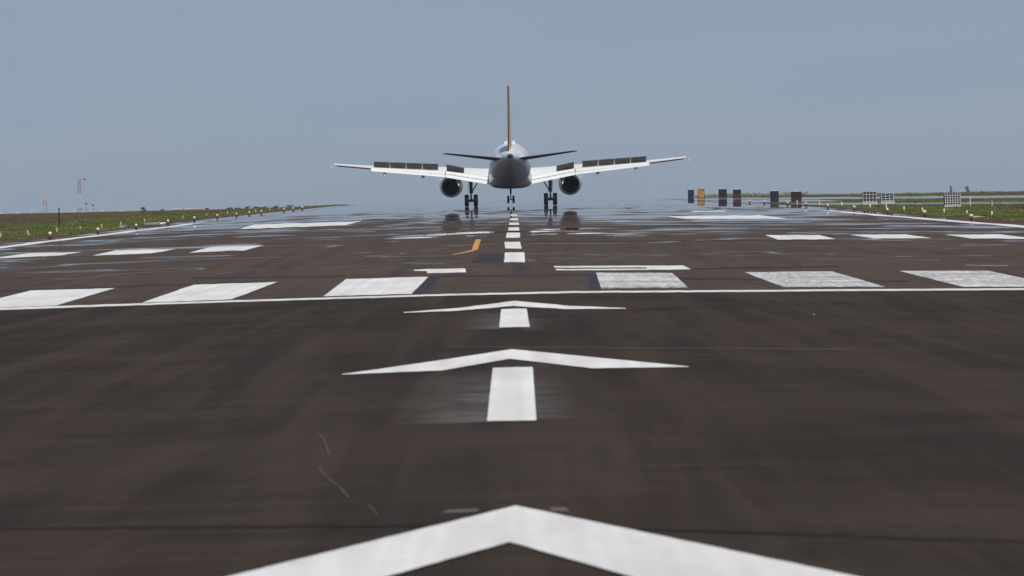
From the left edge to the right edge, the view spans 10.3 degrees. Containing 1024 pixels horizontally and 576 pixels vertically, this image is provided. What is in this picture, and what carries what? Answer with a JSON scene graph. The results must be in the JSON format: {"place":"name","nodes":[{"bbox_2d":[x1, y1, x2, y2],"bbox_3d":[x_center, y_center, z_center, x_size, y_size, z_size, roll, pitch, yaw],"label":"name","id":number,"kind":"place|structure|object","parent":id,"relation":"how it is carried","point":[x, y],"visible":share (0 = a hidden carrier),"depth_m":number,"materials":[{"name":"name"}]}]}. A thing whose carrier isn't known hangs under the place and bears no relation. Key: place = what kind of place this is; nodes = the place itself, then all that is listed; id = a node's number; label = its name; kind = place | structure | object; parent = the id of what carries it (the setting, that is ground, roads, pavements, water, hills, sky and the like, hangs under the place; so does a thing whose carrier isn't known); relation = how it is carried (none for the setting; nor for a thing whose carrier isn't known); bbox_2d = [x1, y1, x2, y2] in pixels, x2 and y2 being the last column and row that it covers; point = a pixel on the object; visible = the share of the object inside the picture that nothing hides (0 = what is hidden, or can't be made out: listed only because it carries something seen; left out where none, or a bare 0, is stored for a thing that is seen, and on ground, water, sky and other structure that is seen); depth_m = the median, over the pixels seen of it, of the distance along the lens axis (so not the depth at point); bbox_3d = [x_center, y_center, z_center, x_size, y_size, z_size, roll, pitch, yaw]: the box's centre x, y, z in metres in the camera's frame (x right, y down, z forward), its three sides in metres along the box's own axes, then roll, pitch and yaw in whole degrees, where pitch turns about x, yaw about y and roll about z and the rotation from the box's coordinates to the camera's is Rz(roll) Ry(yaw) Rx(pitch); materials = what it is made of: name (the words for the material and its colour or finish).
{"place":"outdoors","nodes":[
{"label":"outdoors","id":0,"kind":"place"},
{"bbox_2d":[43,200,46,212],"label":"water tower","id":1,"kind":"structure","parent":0,"point":[44,201],"depth_m":2199.07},
{"bbox_2d":[0,204,344,241],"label":"grass","id":2,"kind":"structure","parent":0,"point":[15,226],"depth_m":464.19,"materials":[{"name":"green plant"}]},
{"bbox_2d":[185,208,200,209],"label":"building","id":3,"kind":"structure","parent":0,"point":[193,208],"depth_m":2701.78,"materials":[{"name":"white glass"}]},
{"bbox_2d":[0,199,1023,575],"bbox_3d":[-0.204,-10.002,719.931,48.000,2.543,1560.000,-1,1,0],"label":"runway","id":4,"kind":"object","parent":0,"point":[620,387],"visible":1,"depth_m":52.69,"materials":[{"name":"grey asphalt"}]},
{"bbox_2d":[331,84,688,206],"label":"airliner","id":5,"kind":"object","parent":4,"relation":"on","point":[510,165],"visible":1,"depth_m":543.45,"materials":[{"name":"metal"}]},
{"bbox_2d":[0,195,1023,243],"bbox_3d":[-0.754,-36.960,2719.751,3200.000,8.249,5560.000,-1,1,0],"label":"ground","id":6,"kind":"structure","parent":0,"point":[139,226],"depth_m":385.13,"materials":[{"name":"green plant"}]},
{"bbox_2d":[76,170,84,212],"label":"lattice mast","id":7,"kind":"object","parent":6,"relation":"on","point":[80,191],"visible":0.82,"depth_m":2498.97,"materials":[{"name":"metal"}]},
{"bbox_2d":[144,222,159,224],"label":"block","id":8,"kind":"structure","parent":6,"relation":"on","point":[155,223],"depth_m":394.51,"materials":[{"name":"concrete"}]},
{"bbox_2d":[688,189,693,197],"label":"airfield sign","id":9,"kind":"object","parent":6,"relation":"on","point":[690,193],"visible":0.9,"depth_m":955.78,"materials":[{"name":"black metal"}]},
{"bbox_2d":[698,189,704,197],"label":"airfield sign","id":10,"kind":"object","parent":6,"relation":"on","point":[701,193],"visible":0.97,"depth_m":879.78,"materials":[{"name":"yellow metal"}]},
{"bbox_2d":[718,189,726,197],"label":"airfield sign","id":11,"kind":"object","parent":6,"relation":"on","point":[722,193],"visible":0.99,"depth_m":807.79,"materials":[{"name":"black metal"}]},
{"bbox_2d":[733,189,740,197],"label":"airfield sign","id":12,"kind":"object","parent":6,"relation":"on","point":[736,193],"visible":0.88,"depth_m":759.80,"materials":[{"name":"red metal"}]},
{"bbox_2d":[770,191,778,199],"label":"airfield sign","id":13,"kind":"object","parent":6,"relation":"on","point":[774,195],"visible":0.98,"depth_m":649.82,"materials":[{"name":"black metal"}]},
{"bbox_2d":[791,191,801,200],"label":"airfield sign","id":14,"kind":"object","parent":6,"relation":"on","point":[796,195],"visible":0.96,"depth_m":599.82,"materials":[{"name":"red metal"}]},
{"bbox_2d":[693,190,1023,197],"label":"scrub","id":15,"kind":"object","parent":6,"relation":"on","point":[754,194],"visible":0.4,"depth_m":928.16,"materials":[{"name":"green plant"}]},
{"bbox_2d":[862,192,876,203],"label":"slatted crate","id":16,"kind":"object","parent":6,"relation":"on","point":[871,197],"visible":0.98,"depth_m":479.55,"materials":[{"name":"metal"}]},
{"bbox_2d":[727,192,1023,220],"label":"grass","id":17,"kind":"structure","parent":6,"relation":"on","point":[1013,212],"depth_m":410.58,"materials":[{"name":"green plant"}]},
{"bbox_2d":[880,194,893,202],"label":"slatted crate","id":18,"kind":"object","parent":6,"relation":"on","point":[886,198],"visible":0.99,"depth_m":489.55,"materials":[{"name":"metal"}]},
{"bbox_2d":[944,193,960,207],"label":"slatted crate","id":19,"kind":"object","parent":6,"relation":"on","point":[951,199],"visible":0.98,"depth_m":404.56,"materials":[{"name":"metal"}]},
{"bbox_2d":[0,0,1023,213],"label":"sky","id":20,"kind":"structure","parent":0,"point":[158,105],"materials":[{"name":"blue"}]},
{"bbox_2d":[653,197,833,202],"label":"apron","id":21,"kind":"object","parent":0,"point":[752,201],"visible":0.75,"depth_m":623.62,"materials":[{"name":"grey asphalt"}]},
{"bbox_2d":[698,195,1023,199],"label":"taxiway","id":22,"kind":"structure","parent":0,"point":[929,197],"depth_m":646.84,"materials":[{"name":"grey asphalt"}]},
{"bbox_2d":[793,201,1023,204],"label":"taxiway","id":23,"kind":"structure","parent":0,"point":[1019,202],"depth_m":469.36,"materials":[{"name":"grey asphalt"}]}
]}

